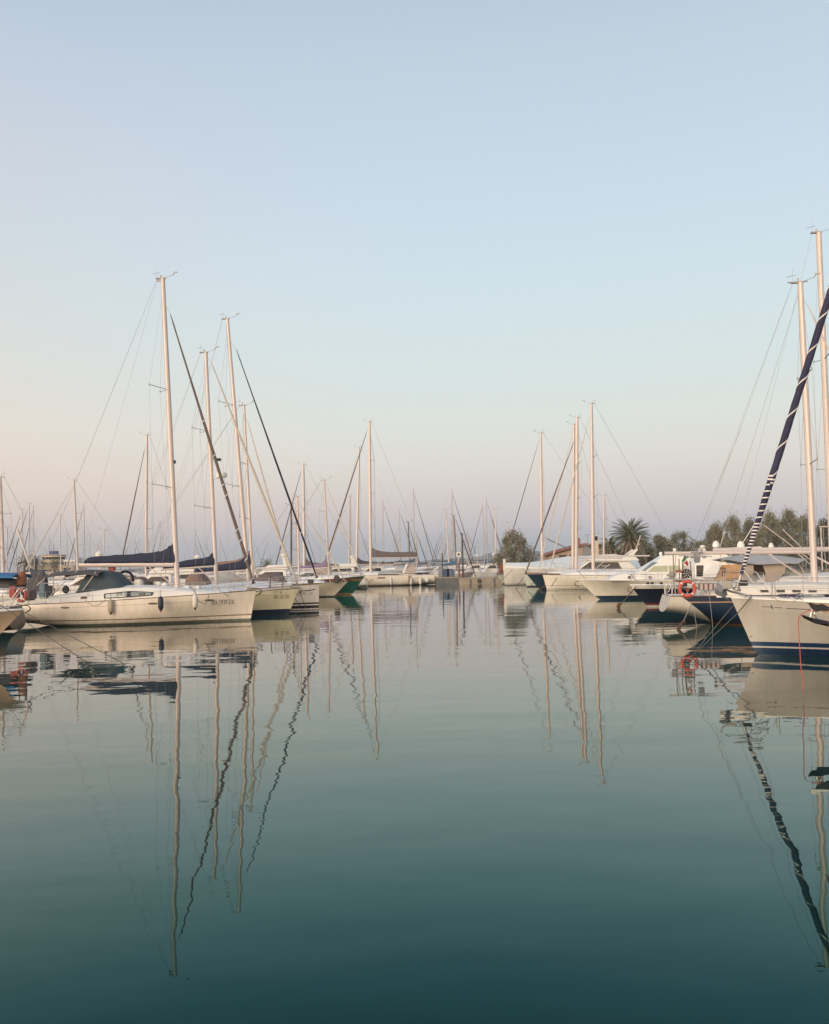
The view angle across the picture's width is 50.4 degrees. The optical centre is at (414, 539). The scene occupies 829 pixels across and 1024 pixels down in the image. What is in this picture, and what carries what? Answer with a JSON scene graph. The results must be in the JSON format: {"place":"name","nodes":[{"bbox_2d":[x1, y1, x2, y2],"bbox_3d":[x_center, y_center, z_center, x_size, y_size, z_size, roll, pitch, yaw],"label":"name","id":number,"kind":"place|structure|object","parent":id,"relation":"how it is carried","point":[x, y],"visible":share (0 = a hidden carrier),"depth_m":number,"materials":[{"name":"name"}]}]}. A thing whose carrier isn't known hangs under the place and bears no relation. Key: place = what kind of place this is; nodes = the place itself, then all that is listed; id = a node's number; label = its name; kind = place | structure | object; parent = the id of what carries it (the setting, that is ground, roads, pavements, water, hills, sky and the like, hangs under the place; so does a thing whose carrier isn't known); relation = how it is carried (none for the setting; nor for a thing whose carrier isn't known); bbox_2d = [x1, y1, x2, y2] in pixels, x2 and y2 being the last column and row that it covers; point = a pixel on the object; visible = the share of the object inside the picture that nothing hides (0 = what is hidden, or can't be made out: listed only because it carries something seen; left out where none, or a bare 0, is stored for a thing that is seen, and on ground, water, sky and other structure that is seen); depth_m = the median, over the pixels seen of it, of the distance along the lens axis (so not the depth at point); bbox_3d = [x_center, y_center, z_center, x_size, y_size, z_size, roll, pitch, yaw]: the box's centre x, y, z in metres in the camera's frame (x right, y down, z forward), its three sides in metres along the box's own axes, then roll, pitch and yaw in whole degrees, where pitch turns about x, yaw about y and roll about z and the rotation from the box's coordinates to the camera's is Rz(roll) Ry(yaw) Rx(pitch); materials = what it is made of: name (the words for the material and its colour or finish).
{"place":"outdoors","nodes":[
{"label":"outdoors","id":0,"kind":"place"},
{"bbox_2d":[25,553,43,569],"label":"palm tree","id":1,"kind":"object","parent":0,"point":[36,564],"visible":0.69,"depth_m":285.72,"materials":[{"name":"green plant"}]},
{"bbox_2d":[43,556,65,572],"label":"palm tree","id":2,"kind":"object","parent":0,"point":[55,565],"visible":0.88,"depth_m":282.52,"materials":[{"name":"green plant"}]},
{"bbox_2d":[0,556,828,1023],"bbox_3d":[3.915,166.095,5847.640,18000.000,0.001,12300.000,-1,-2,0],"label":"water","id":3,"kind":"structure","parent":0,"point":[454,804],"depth_m":9.70,"materials":[{"name":"teal liquid"}]},
{"bbox_2d":[0,587,30,633],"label":"sailing yacht","id":4,"kind":"object","parent":3,"relation":"on","point":[7,617],"visible":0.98,"depth_m":28.77,"materials":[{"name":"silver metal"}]},
{"bbox_2d":[0,605,90,664],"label":"mooring line","id":5,"kind":"object","parent":4,"relation":"attached to","point":[44,634],"visible":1,"depth_m":27.34,"materials":[{"name":"fabric"}]},
{"bbox_2d":[21,610,123,663],"bbox_3d":[-10.765,3.041,27.563,4.922,1.590,0.022,-2,-2,31],"label":"mooring line","id":6,"kind":"object","parent":4,"relation":"attached to","point":[72,637],"visible":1,"depth_m":27.49,"materials":[{"name":"fabric"}]},
{"bbox_2d":[0,529,36,630],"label":"sailing yacht","id":7,"kind":"object","parent":3,"relation":"on","point":[8,580],"visible":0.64,"depth_m":42.13,"materials":[{"name":"white plastic"}]},
{"bbox_2d":[16,571,26,594],"bbox_3d":[-18.700,2.090,41.913,0.468,1.130,0.480,-1,-2,0],"label":"outboard motor","id":8,"kind":"object","parent":7,"relation":"attached to","point":[21,578],"visible":0.96,"depth_m":41.76,"materials":[{"name":"brown plastic"}]},
{"bbox_2d":[15,587,27,602],"bbox_3d":[-18.250,2.599,40.843,0.769,0.770,0.141,-2,-2,19],"label":"lifebuoy","id":9,"kind":"object","parent":7,"relation":"attached to","point":[18,599],"visible":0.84,"depth_m":40.77,"materials":[{"name":"red plastic"}]},
{"bbox_2d":[0,570,47,606],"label":"motor cruiser","id":10,"kind":"object","parent":3,"relation":"on","point":[32,580],"visible":0.18,"depth_m":62.00,"materials":[{"name":"white plastic"}]},
{"bbox_2d":[5,509,57,579],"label":"yacht","id":11,"kind":"object","parent":3,"relation":"on","point":[23,540],"visible":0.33,"depth_m":197.61,"materials":[{"name":"metal"}]},
{"bbox_2d":[0,473,65,593],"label":"sailing yacht","id":12,"kind":"object","parent":3,"relation":"on","point":[2,567],"visible":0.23,"depth_m":69.96,"materials":[{"name":"white metal"}]},
{"bbox_2d":[9,503,58,581],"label":"yacht","id":13,"kind":"object","parent":3,"relation":"on","point":[31,569],"visible":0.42,"depth_m":178.95,"materials":[{"name":"metal"}]},
{"bbox_2d":[18,506,56,578],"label":"yacht","id":14,"kind":"object","parent":3,"relation":"on","point":[32,543],"visible":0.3,"depth_m":195.46,"materials":[{"name":"metal"}]},
{"bbox_2d":[48,514,75,582],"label":"sailing yacht","id":15,"kind":"object","parent":3,"relation":"on","point":[61,580],"visible":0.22,"depth_m":139.93,"materials":[{"name":"white metal"}]},
{"bbox_2d":[50,532,80,579],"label":"yacht","id":16,"kind":"object","parent":3,"relation":"on","point":[58,578],"visible":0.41,"depth_m":278.34,"materials":[{"name":"metal"}]},
{"bbox_2d":[41,551,102,601],"bbox_3d":[-22.816,3.125,60.348,5.706,4.598,1.978,-1,-2,-8],"label":"motor cruiser","id":17,"kind":"object","parent":3,"relation":"on","point":[74,585],"visible":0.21,"depth_m":59.70,"materials":[{"name":"plastic"}]},
{"bbox_2d":[26,477,141,587],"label":"sailing yacht","id":18,"kind":"object","parent":3,"relation":"on","point":[76,544],"visible":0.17,"depth_m":105.00,"materials":[{"name":"white metal"}]},
{"bbox_2d":[63,503,104,579],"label":"yacht","id":19,"kind":"object","parent":3,"relation":"on","point":[84,545],"visible":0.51,"depth_m":186.15,"materials":[{"name":"metal"}]},
{"bbox_2d":[23,272,261,625],"bbox_3d":[-14.698,-4.863,47.062,12.822,19.440,3.936,-1,-2,0],"label":"sailing yacht","id":20,"kind":"object","parent":3,"relation":"on","point":[135,602],"visible":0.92,"depth_m":45.93,"materials":[{"name":"white plastic"}]},
{"bbox_2d":[108,593,112,614],"bbox_3d":[-15.452,3.291,44.746,0.263,1.133,0.270,-2,-2,26],"label":"fender","id":21,"kind":"object","parent":20,"relation":"hanging from","point":[110,605],"visible":1,"depth_m":44.64,"materials":[{"name":"plastic"}]},
{"bbox_2d":[104,591,152,597],"bbox_3d":[-14.772,2.852,45.451,2.520,0.355,0.111,-1,-2,-3],"label":"window frame","id":22,"kind":"structure","parent":20,"relation":"in","point":[128,595],"depth_m":45.43,"materials":[{"name":"black rubber"}]},
{"bbox_2d":[158,592,163,611],"bbox_3d":[-12.904,3.142,44.748,0.263,1.133,0.270,-2,-2,26],"label":"fender","id":23,"kind":"object","parent":20,"relation":"hanging from","point":[160,603],"visible":1,"depth_m":44.65,"materials":[{"name":"plastic"}]},
{"bbox_2d":[192,594,197,609],"bbox_3d":[-11.155,3.047,44.750,0.263,1.133,0.270,-2,-2,26],"label":"fender","id":24,"kind":"object","parent":20,"relation":"hanging from","point":[195,601],"visible":1,"depth_m":44.65,"materials":[{"name":"plastic"}]},
{"bbox_2d":[122,432,189,576],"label":"sailing yacht","id":25,"kind":"object","parent":3,"relation":"on","point":[146,516],"visible":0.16,"depth_m":92.08,"materials":[{"name":"white metal"}]},
{"bbox_2d":[146,567,173,585],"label":"motor cruiser","id":26,"kind":"object","parent":3,"relation":"on","point":[156,576],"visible":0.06,"depth_m":65.94,"materials":[{"name":"white plastic"}]},
{"bbox_2d":[148,576,168,582],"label":"window","id":27,"kind":"structure","parent":26,"relation":"in","point":[155,579],"depth_m":65.87,"materials":[{"name":"grey glass"}]},
{"bbox_2d":[173,555,200,585],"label":"motor cruiser","id":28,"kind":"object","parent":3,"relation":"on","point":[184,574],"visible":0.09,"depth_m":83.78,"materials":[{"name":"white plastic"}]},
{"bbox_2d":[173,572,235,586],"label":"motor cruiser","id":29,"kind":"object","parent":3,"relation":"on","point":[226,575],"visible":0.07,"depth_m":71.87,"materials":[{"name":"white plastic"}]},
{"bbox_2d":[126,397,291,586],"bbox_3d":[-15.098,-2.350,62.098,12.666,15.275,3.836,-1,-2,0],"label":"sailing yacht","id":30,"kind":"object","parent":3,"relation":"on","point":[191,577],"visible":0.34,"depth_m":61.98,"materials":[{"name":"white plastic"}]},
{"bbox_2d":[119,346,302,614],"bbox_3d":[-13.105,-3.382,52.322,12.667,16.698,3.936,-1,-2,0],"label":"sailing yacht","id":31,"kind":"object","parent":3,"relation":"on","point":[273,601],"visible":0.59,"depth_m":52.11,"materials":[{"name":"white plastic"}]},
{"bbox_2d":[158,573,309,584],"bbox_3d":[-13.396,3.975,65.922,11.384,2.767,3.836,-1,-2,0],"label":"sailing yacht","id":32,"kind":"object","parent":3,"relation":"on","point":[260,576],"visible":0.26,"depth_m":64.78,"materials":[{"name":"white plastic"}]},
{"bbox_2d":[151,313,318,610],"bbox_3d":[-12.379,-4.898,56.765,12.329,19.943,3.936,-1,-2,0],"label":"sailing yacht","id":33,"kind":"object","parent":3,"relation":"on","point":[310,594],"visible":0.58,"depth_m":56.53,"materials":[{"name":"white plastic"}]},
{"bbox_2d":[258,553,288,577],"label":"motor cruiser","id":34,"kind":"object","parent":3,"relation":"on","point":[282,571],"visible":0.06,"depth_m":85.78,"materials":[{"name":"white plastic"}]},
{"bbox_2d":[277,511,315,574],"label":"yacht","id":35,"kind":"object","parent":3,"relation":"on","point":[296,573],"visible":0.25,"depth_m":170.98,"materials":[{"name":"metal"}]},
{"bbox_2d":[253,493,347,596],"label":"sailing yacht","id":36,"kind":"object","parent":3,"relation":"on","point":[329,589],"visible":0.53,"depth_m":79.35,"materials":[{"name":"white plastic"}]},
{"bbox_2d":[287,568,331,579],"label":"motor cruiser","id":37,"kind":"object","parent":3,"relation":"on","point":[318,571],"visible":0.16,"depth_m":91.75,"materials":[{"name":"white plastic"}]},
{"bbox_2d":[285,503,338,575],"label":"sailing yacht","id":38,"kind":"object","parent":3,"relation":"on","point":[291,523],"visible":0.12,"depth_m":117.98,"materials":[{"name":"white metal"}]},
{"bbox_2d":[267,476,364,594],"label":"sailing yacht","id":39,"kind":"object","parent":3,"relation":"on","point":[350,586],"visible":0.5,"depth_m":84.36,"materials":[{"name":"white plastic"}]},
{"bbox_2d":[275,460,367,587],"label":"sailing yacht","id":40,"kind":"object","parent":3,"relation":"on","point":[363,582],"visible":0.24,"depth_m":107.96,"materials":[{"name":"white metal"}]},
{"bbox_2d":[300,555,356,573],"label":"motor cruiser","id":41,"kind":"object","parent":3,"relation":"on","point":[345,567],"visible":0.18,"depth_m":124.49,"materials":[{"name":"white plastic"}]},
{"bbox_2d":[321,494,384,565],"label":"sailing yacht","id":42,"kind":"object","parent":3,"relation":"on","point":[349,537],"visible":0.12,"depth_m":139.96,"materials":[{"name":"white metal"}]},
{"bbox_2d":[348,566,383,572],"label":"motor cruiser","id":43,"kind":"object","parent":3,"relation":"on","point":[378,568],"visible":0.16,"depth_m":123.75,"materials":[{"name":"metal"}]},
{"bbox_2d":[330,445,422,572],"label":"sailing yacht","id":44,"kind":"object","parent":3,"relation":"on","point":[360,561],"visible":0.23,"depth_m":127.98,"materials":[{"name":"white metal"}]},
{"bbox_2d":[326,418,434,585],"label":"sailing yacht","id":45,"kind":"object","parent":3,"relation":"on","point":[398,575],"visible":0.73,"depth_m":116.23,"materials":[{"name":"white plastic"}]},
{"bbox_2d":[361,500,402,570],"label":"yacht","id":46,"kind":"object","parent":3,"relation":"on","point":[383,539],"visible":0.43,"depth_m":202.16,"materials":[{"name":"metal"}]},
{"bbox_2d":[386,508,418,569],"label":"yacht","id":47,"kind":"object","parent":3,"relation":"on","point":[392,568],"visible":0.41,"depth_m":241.46,"materials":[{"name":"metal"}]},
{"bbox_2d":[387,520,430,573],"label":"sailing yacht","id":48,"kind":"object","parent":3,"relation":"on","point":[409,551],"visible":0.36,"depth_m":149.91,"materials":[{"name":"white metal"}]},
{"bbox_2d":[385,488,435,570],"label":"yacht","id":49,"kind":"object","parent":3,"relation":"on","point":[411,561],"visible":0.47,"depth_m":196.64,"materials":[{"name":"metal"}]},
{"bbox_2d":[410,529,428,572],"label":"sailing yacht","id":50,"kind":"object","parent":3,"relation":"on","point":[423,554],"visible":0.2,"depth_m":164.91,"materials":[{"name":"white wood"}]},
{"bbox_2d":[435,576,458,584],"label":"pier","id":51,"kind":"structure","parent":3,"relation":"in","point":[445,580],"depth_m":114.89,"materials":[{"name":"concrete"}]},
{"bbox_2d":[422,493,473,571],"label":"yacht","id":52,"kind":"object","parent":3,"relation":"on","point":[452,559],"visible":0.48,"depth_m":187.60,"materials":[{"name":"metal"}]},
{"bbox_2d":[428,507,473,578],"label":"sailing yacht","id":53,"kind":"object","parent":3,"relation":"on","point":[436,572],"visible":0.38,"depth_m":134.93,"materials":[{"name":"white metal"}]},
{"bbox_2d":[437,514,475,576],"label":"sailing yacht","id":54,"kind":"object","parent":3,"relation":"on","point":[454,562],"visible":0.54,"depth_m":127.87,"materials":[{"name":"white wood"}]},
{"bbox_2d":[460,554,480,576],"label":"motor cruiser","id":55,"kind":"object","parent":3,"relation":"on","point":[476,566],"visible":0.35,"depth_m":144.91,"materials":[{"name":"plastic"}]},
{"bbox_2d":[459,577,501,583],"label":"pier","id":56,"kind":"structure","parent":3,"relation":"in","point":[477,580],"depth_m":113.88,"materials":[{"name":"concrete"}]},
{"bbox_2d":[466,504,498,571],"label":"yacht","id":57,"kind":"object","parent":3,"relation":"on","point":[485,562],"visible":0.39,"depth_m":177.91,"materials":[{"name":"metal"}]},
{"bbox_2d":[469,497,501,568],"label":"yacht","id":58,"kind":"object","parent":3,"relation":"on","point":[486,559],"visible":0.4,"depth_m":217.77,"materials":[{"name":"metal"}]},
{"bbox_2d":[478,506,497,576],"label":"sailing yacht","id":59,"kind":"object","parent":3,"relation":"on","point":[495,546],"visible":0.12,"depth_m":139.96,"materials":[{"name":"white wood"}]},
{"bbox_2d":[477,553,499,576],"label":"motor cruiser","id":60,"kind":"object","parent":3,"relation":"on","point":[489,570],"visible":0.68,"depth_m":134.86,"materials":[{"name":"plastic"}]},
{"bbox_2d":[496,563,504,583],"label":"motor cruiser","id":61,"kind":"object","parent":3,"relation":"on","point":[500,570],"visible":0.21,"depth_m":109.66,"materials":[{"name":"white plastic"}]},
{"bbox_2d":[521,421,610,586],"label":"sailing yacht","id":62,"kind":"object","parent":3,"relation":"on","point":[528,581],"visible":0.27,"depth_m":96.00,"materials":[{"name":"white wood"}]},
{"bbox_2d":[503,430,640,584],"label":"sailing yacht","id":63,"kind":"object","parent":3,"relation":"on","point":[514,576],"visible":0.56,"depth_m":103.64,"materials":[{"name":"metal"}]},
{"bbox_2d":[525,414,647,588],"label":"sailing yacht","id":64,"kind":"object","parent":3,"relation":"on","point":[538,579],"visible":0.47,"depth_m":88.24,"materials":[{"name":"white wood"}]},
{"bbox_2d":[553,535,640,569],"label":"motor cruiser","id":65,"kind":"object","parent":3,"relation":"on","point":[624,563],"visible":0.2,"depth_m":94.73,"materials":[{"name":"white plastic"}]},
{"bbox_2d":[582,562,621,568],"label":"window","id":66,"kind":"structure","parent":65,"relation":"in","point":[613,565],"depth_m":94.80,"materials":[{"name":"grey glass"}]},
{"bbox_2d":[543,400,676,589],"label":"sailing yacht","id":67,"kind":"object","parent":3,"relation":"on","point":[566,581],"visible":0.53,"depth_m":83.54,"materials":[{"name":"white plastic"}]},
{"bbox_2d":[599,491,629,554],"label":"sailing yacht","id":68,"kind":"object","parent":3,"relation":"on","point":[604,519],"visible":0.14,"depth_m":111.60,"materials":[{"name":"white wood"}]},
{"bbox_2d":[574,548,733,598],"bbox_3d":[18.093,2.552,61.207,13.816,3.865,4.254,-2,-2,6],"label":"motor cruiser","id":69,"kind":"object","parent":3,"relation":"on","point":[615,586],"visible":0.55,"depth_m":60.30,"materials":[{"name":"white plastic"}]},
{"bbox_2d":[649,566,667,570],"bbox_3d":[16.571,2.014,59.992,1.339,0.398,0.091,-2,-2,6],"label":"window","id":70,"kind":"structure","parent":69,"relation":"in","point":[656,568],"depth_m":59.98,"materials":[{"name":"glass"}]},
{"bbox_2d":[627,525,773,606],"bbox_3d":[18.334,1.637,50.124,12.275,5.063,4.254,-2,-2,6],"label":"motor cruiser","id":71,"kind":"object","parent":3,"relation":"on","point":[649,594],"visible":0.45,"depth_m":49.51,"materials":[{"name":"white plastic"}]},
{"bbox_2d":[696,565,703,576],"bbox_3d":[15.906,1.766,49.020,0.423,0.630,0.062,-2,-2,6],"label":"window","id":72,"kind":"structure","parent":71,"relation":"in","point":[699,568],"depth_m":49.02,"materials":[{"name":"black glass"}]},
{"bbox_2d":[659,272,828,624],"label":"sailing yacht","id":73,"kind":"object","parent":3,"relation":"on","point":[700,600],"visible":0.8,"depth_m":36.60,"materials":[{"name":"white plastic"}]},
{"bbox_2d":[677,579,696,598],"bbox_3d":[11.145,2.027,35.968,0.819,0.819,0.131,-2,-2,6],"label":"lifebuoy","id":74,"kind":"object","parent":73,"relation":"attached to","point":[681,593],"visible":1,"depth_m":35.93,"materials":[{"name":"plastic"}]},
{"bbox_2d":[710,226,828,582],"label":"sailing yacht","id":75,"kind":"object","parent":3,"relation":"on","point":[767,567],"visible":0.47,"depth_m":41.62,"materials":[{"name":"white plastic"}]},
{"bbox_2d":[715,286,828,656],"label":"sailing yacht","id":76,"kind":"object","parent":3,"relation":"on","point":[770,625],"visible":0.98,"depth_m":24.57,"materials":[{"name":"plastic"}]},
{"bbox_2d":[691,596,751,656],"bbox_3d":[8.568,2.469,24.702,1.786,1.702,0.226,-1,-2,0],"label":"mooring line","id":77,"kind":"object","parent":76,"relation":"attached to","point":[723,626],"visible":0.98,"depth_m":24.71,"materials":[{"name":"grey fabric"}]},
{"bbox_2d":[801,598,828,626],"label":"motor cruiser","id":78,"kind":"object","parent":3,"relation":"on","point":[818,604],"visible":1,"depth_m":17.33,"materials":[{"name":"white plastic"}]},
{"bbox_2d":[798,610,814,690],"bbox_3d":[7.708,2.185,17.295,0.405,1.568,0.095,-1,-2,-19],"label":"mooring line","id":79,"kind":"object","parent":78,"relation":"hanging from","point":[799,644],"visible":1,"depth_m":17.21,"materials":[{"name":"red fabric"}]},
{"bbox_2d":[0,0,828,571],"label":"sky","id":80,"kind":"structure","parent":0,"point":[456,227],"materials":[{"name":"blue"}]},
{"bbox_2d":[436,551,540,564],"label":"hills","id":81,"kind":"structure","parent":0,"point":[490,557],"depth_m":1588.19,"materials":[{"name":"plant"}]},
{"bbox_2d":[536,538,586,559],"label":"harbour building","id":82,"kind":"structure","parent":0,"point":[562,552],"depth_m":131.98,"materials":[{"name":"beige paint"}]},
{"bbox_2d":[497,563,828,576],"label":"quay ground","id":83,"kind":"structure","parent":0,"point":[799,568],"depth_m":107.04,"materials":[{"name":"grey concrete"}]},
{"bbox_2d":[492,525,537,573],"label":"tamarisk tree","id":84,"kind":"object","parent":83,"relation":"on","point":[520,542],"visible":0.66,"depth_m":119.97,"materials":[{"name":"green plant"}]},
{"bbox_2d":[582,534,619,555],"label":"harbour building","id":85,"kind":"structure","parent":83,"relation":"on","point":[587,550],"depth_m":128.50,"materials":[{"name":"beige paint"}]},
{"bbox_2d":[599,536,622,554],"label":"bushy tree","id":86,"kind":"object","parent":83,"relation":"on","point":[610,545],"visible":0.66,"depth_m":123.55,"materials":[{"name":"green plant"}]},
{"bbox_2d":[608,517,653,554],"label":"palm tree","id":87,"kind":"object","parent":83,"relation":"on","point":[630,538],"visible":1,"depth_m":111.52,"materials":[{"name":"green plant"}]},
{"bbox_2d":[625,538,659,566],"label":"bushy tree","id":88,"kind":"object","parent":83,"relation":"on","point":[642,561],"visible":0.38,"depth_m":123.13,"materials":[{"name":"green plant"}]},
{"bbox_2d":[647,533,670,557],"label":"bushy tree","id":89,"kind":"object","parent":83,"relation":"on","point":[660,541],"visible":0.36,"depth_m":127.30,"materials":[{"name":"green plant"}]},
{"bbox_2d":[661,528,701,552],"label":"bushy tree","id":90,"kind":"object","parent":83,"relation":"on","point":[675,542],"visible":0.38,"depth_m":121.53,"materials":[{"name":"green plant"}]},
{"bbox_2d":[700,518,735,554],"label":"tamarisk tree","id":91,"kind":"object","parent":83,"relation":"on","point":[713,534],"visible":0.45,"depth_m":119.51,"materials":[{"name":"green plant"}]},
{"bbox_2d":[718,509,748,555],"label":"tamarisk tree","id":92,"kind":"object","parent":83,"relation":"on","point":[727,542],"visible":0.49,"depth_m":117.60,"materials":[{"name":"green plant"}]},
{"bbox_2d":[740,514,766,564],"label":"tamarisk tree","id":93,"kind":"object","parent":83,"relation":"on","point":[748,524],"visible":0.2,"depth_m":120.71,"materials":[{"name":"green plant"}]},
{"bbox_2d":[753,507,789,564],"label":"tamarisk tree","id":94,"kind":"object","parent":83,"relation":"on","point":[772,523],"visible":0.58,"depth_m":116.65,"materials":[{"name":"green plant"}]},
{"bbox_2d":[773,505,808,567],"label":"tamarisk tree","id":95,"kind":"object","parent":83,"relation":"on","point":[789,515],"visible":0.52,"depth_m":118.42,"materials":[{"name":"green plant"}]},
{"bbox_2d":[795,509,820,566],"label":"tamarisk tree","id":96,"kind":"object","parent":83,"relation":"on","point":[804,522],"visible":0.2,"depth_m":122.62,"materials":[{"name":"green plant"}]},
{"bbox_2d":[815,515,828,568],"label":"bushy tree","id":97,"kind":"object","parent":83,"relation":"on","point":[824,540],"visible":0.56,"depth_m":107.37,"materials":[{"name":"green plant"}]},
{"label":"quay ground","id":98,"kind":"structure","parent":0,"visible":0},
{"bbox_2d":[32,544,84,577],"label":"control tower","id":99,"kind":"structure","parent":98,"relation":"on","point":[63,557],"depth_m":287.94,"materials":[{"name":"beige paint"}]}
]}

